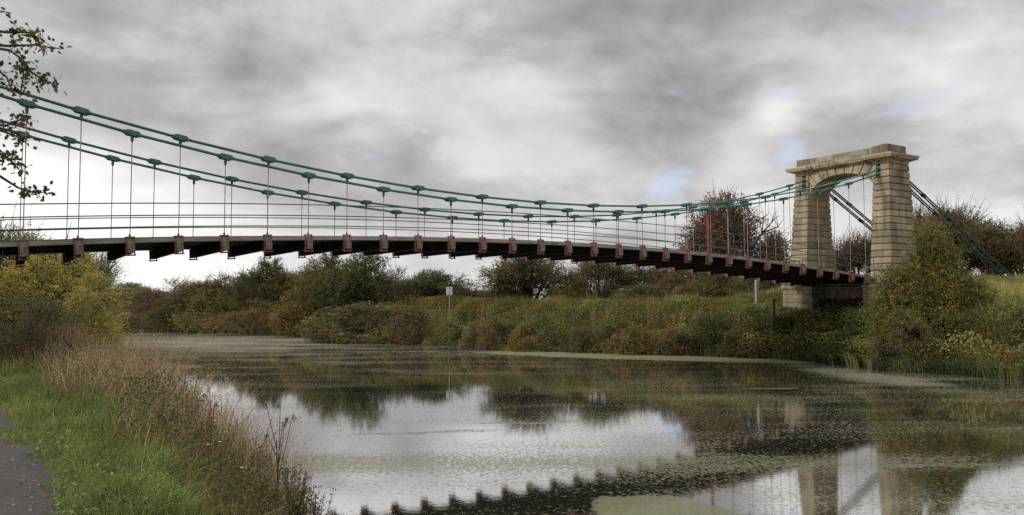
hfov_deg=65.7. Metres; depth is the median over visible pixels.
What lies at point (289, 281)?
hawthorn tree
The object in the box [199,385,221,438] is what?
dead plant
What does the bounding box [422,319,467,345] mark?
bramble bush
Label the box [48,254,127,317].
willow tree
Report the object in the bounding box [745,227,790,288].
hawthorn tree
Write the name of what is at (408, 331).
bramble mound
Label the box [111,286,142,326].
bush
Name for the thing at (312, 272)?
tree
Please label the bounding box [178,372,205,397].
dead plant
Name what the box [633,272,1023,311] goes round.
embankment grass
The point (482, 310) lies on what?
dead dock
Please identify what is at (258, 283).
thorn tree
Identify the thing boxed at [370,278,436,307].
bush
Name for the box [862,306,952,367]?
bush
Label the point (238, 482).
waterside weeds
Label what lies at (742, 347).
bramble bush
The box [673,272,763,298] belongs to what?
bush
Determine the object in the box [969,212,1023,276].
bush
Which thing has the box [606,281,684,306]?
bush
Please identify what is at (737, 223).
hawthorn tree
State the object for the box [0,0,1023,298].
sky
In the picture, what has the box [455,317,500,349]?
bramble bush
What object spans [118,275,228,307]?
hawthorn tree
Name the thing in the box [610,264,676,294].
thorn tree
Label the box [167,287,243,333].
bush
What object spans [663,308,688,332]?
dead dock
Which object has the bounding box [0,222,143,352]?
willow bush
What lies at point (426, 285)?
bush
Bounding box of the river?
[111,328,1023,514]
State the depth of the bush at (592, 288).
79.02 m
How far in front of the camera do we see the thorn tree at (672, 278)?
55.58 m
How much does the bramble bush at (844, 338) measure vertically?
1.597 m
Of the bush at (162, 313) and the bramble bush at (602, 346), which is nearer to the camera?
the bramble bush at (602, 346)
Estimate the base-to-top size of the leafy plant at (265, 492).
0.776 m
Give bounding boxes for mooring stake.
[868,360,875,369]
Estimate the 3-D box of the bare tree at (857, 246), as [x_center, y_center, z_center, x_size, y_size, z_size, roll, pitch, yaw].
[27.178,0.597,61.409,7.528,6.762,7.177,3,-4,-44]
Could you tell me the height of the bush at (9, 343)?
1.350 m
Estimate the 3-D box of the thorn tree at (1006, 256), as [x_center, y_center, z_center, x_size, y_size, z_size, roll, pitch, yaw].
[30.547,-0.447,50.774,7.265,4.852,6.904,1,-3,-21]
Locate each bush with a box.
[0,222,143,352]
[0,281,118,345]
[0,320,94,357]
[21,274,127,360]
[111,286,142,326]
[116,282,179,329]
[121,286,164,304]
[141,295,202,330]
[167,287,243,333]
[194,290,286,336]
[265,284,330,337]
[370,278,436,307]
[376,261,408,290]
[384,269,468,306]
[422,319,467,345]
[453,281,486,305]
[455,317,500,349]
[457,313,521,347]
[477,286,521,298]
[502,323,549,351]
[517,310,589,351]
[544,266,592,299]
[559,325,601,352]
[570,313,642,353]
[581,281,620,299]
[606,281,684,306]
[607,322,660,354]
[646,326,700,355]
[670,276,715,296]
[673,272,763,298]
[674,312,750,353]
[713,324,783,358]
[729,276,784,294]
[735,316,803,328]
[774,328,808,335]
[791,319,848,339]
[822,327,877,360]
[858,215,1007,356]
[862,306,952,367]
[948,292,994,342]
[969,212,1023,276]
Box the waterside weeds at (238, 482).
[0,338,323,514]
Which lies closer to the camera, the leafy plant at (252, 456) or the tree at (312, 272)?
the leafy plant at (252, 456)
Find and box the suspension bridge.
[0,85,1012,286]
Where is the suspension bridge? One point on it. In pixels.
(595, 253)
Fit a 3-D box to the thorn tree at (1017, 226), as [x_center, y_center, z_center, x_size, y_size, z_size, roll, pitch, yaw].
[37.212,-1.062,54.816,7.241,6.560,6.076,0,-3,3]
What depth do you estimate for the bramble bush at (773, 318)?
39.38 m
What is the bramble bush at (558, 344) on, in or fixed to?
on the ground at (371, 315)
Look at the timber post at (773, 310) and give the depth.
39.42 m
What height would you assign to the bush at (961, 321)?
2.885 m
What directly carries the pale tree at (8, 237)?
on the ground at (371, 315)
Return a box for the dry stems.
[0,310,371,514]
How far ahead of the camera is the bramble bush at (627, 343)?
41.74 m
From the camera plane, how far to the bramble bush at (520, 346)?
45.21 m
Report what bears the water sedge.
on the river
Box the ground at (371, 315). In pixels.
[0,283,1023,514]
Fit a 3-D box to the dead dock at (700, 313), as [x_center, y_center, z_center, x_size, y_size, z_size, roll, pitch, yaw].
[9.919,3.487,42.376,0.598,2.008,0.951,0,-3,-12]
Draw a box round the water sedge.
[804,299,1023,379]
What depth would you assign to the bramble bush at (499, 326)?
49.48 m
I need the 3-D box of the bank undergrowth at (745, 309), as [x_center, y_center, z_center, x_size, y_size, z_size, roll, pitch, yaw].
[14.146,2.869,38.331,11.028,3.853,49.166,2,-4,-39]
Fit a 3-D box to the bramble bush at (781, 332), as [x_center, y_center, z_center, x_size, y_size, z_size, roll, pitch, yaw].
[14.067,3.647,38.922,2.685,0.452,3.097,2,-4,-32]
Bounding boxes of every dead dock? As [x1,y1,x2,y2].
[477,303,488,323]
[590,304,608,335]
[634,295,663,337]
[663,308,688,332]
[691,307,703,329]
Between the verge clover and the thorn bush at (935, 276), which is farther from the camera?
the thorn bush at (935, 276)
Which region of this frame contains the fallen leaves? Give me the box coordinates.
[0,406,79,514]
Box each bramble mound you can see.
[292,300,436,344]
[378,304,431,344]
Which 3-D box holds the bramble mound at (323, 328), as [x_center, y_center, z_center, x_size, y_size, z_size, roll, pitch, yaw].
[-10.200,4.508,54.962,10.531,3.223,6.073,-1,-3,7]
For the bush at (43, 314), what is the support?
on the ground at (371, 315)
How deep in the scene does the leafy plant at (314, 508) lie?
8.00 m
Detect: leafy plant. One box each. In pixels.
[216,439,277,484]
[248,473,311,514]
[269,463,311,514]
[300,487,335,514]
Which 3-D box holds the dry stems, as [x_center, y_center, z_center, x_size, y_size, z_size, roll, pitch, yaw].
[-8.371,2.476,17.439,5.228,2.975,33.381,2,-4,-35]
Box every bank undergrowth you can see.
[118,295,518,341]
[430,282,1023,370]
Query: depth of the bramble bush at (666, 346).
41.02 m
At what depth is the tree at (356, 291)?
62.04 m
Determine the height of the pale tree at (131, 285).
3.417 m
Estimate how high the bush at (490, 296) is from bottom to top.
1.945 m
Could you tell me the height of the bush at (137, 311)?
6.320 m
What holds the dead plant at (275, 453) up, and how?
on the ground at (371, 315)
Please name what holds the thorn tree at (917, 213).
on the ground at (371, 315)
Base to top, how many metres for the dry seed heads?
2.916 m
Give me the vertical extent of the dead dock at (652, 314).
3.205 m
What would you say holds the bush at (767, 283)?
on the ground at (371, 315)
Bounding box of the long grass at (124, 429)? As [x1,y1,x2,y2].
[0,341,290,514]
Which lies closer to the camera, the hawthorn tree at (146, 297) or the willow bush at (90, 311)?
the willow bush at (90, 311)
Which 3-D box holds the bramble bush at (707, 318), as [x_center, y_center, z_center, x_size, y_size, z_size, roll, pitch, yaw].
[10.740,4.142,41.502,4.386,2.634,5.058,-2,-4,30]
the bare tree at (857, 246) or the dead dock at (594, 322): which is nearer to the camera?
the dead dock at (594, 322)
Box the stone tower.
[781,143,918,309]
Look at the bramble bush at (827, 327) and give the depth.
36.64 m
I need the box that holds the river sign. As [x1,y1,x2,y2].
[446,287,451,321]
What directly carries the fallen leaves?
on the path
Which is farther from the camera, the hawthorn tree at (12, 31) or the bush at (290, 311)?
the bush at (290, 311)
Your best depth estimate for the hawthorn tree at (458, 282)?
63.86 m
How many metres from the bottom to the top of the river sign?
3.459 m
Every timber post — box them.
[754,280,758,303]
[771,299,774,339]
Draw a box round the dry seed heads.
[3,308,367,514]
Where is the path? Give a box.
[0,408,66,514]
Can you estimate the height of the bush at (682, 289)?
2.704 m
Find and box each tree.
[0,7,70,206]
[0,202,61,301]
[43,238,135,312]
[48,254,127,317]
[112,281,148,296]
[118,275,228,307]
[152,268,247,309]
[204,275,262,308]
[223,255,291,313]
[267,265,323,302]
[278,252,383,316]
[305,252,421,317]
[393,268,472,306]
[464,257,576,299]
[549,261,638,298]
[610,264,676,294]
[642,268,706,295]
[670,186,791,283]
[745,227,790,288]
[832,224,871,274]
[912,193,1005,273]
[914,206,1001,272]
[947,215,1023,279]
[1010,217,1023,252]
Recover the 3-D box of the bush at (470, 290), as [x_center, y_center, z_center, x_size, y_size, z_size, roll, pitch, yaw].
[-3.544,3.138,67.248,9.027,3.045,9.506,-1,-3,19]
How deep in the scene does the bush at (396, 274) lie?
66.51 m
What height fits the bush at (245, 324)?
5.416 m
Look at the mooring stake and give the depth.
31.73 m
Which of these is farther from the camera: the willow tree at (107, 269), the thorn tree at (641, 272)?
the thorn tree at (641, 272)
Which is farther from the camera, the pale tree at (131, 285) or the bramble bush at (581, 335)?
the pale tree at (131, 285)
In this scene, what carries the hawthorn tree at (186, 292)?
on the ground at (371, 315)
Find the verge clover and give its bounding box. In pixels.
[0,354,238,514]
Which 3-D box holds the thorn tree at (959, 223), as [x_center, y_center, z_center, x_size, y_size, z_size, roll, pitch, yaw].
[29.231,-0.731,53.310,7.568,5.876,7.191,1,-3,-17]
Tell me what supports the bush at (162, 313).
on the ground at (371, 315)
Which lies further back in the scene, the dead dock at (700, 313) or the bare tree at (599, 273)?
the bare tree at (599, 273)
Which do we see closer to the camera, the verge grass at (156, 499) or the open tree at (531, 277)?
the verge grass at (156, 499)
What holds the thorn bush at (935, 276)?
on the ground at (371, 315)
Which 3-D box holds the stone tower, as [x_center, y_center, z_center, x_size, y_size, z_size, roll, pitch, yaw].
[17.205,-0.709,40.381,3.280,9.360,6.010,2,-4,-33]
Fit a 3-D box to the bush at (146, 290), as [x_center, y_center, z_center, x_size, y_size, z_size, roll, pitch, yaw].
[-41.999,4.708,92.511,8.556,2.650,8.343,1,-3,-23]
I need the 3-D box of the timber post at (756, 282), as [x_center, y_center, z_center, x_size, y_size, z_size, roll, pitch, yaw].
[13.568,2.076,43.950,0.170,1.665,0.170,1,-3,-23]
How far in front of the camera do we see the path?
7.08 m
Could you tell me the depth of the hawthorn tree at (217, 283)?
77.23 m
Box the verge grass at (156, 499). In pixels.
[0,348,253,514]
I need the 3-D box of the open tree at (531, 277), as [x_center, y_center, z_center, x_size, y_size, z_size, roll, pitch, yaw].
[0.844,1.393,59.039,8.557,5.188,10.199,-1,-3,15]
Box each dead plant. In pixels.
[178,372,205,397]
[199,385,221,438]
[262,402,296,510]
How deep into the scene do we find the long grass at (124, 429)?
8.82 m
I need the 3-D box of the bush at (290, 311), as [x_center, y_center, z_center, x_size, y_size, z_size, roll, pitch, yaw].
[-17.481,4.858,65.188,6.406,5.497,5.516,2,-4,-33]
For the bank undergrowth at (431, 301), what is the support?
on the ground at (371, 315)
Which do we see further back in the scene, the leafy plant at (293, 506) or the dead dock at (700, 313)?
the dead dock at (700, 313)
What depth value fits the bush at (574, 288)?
55.75 m

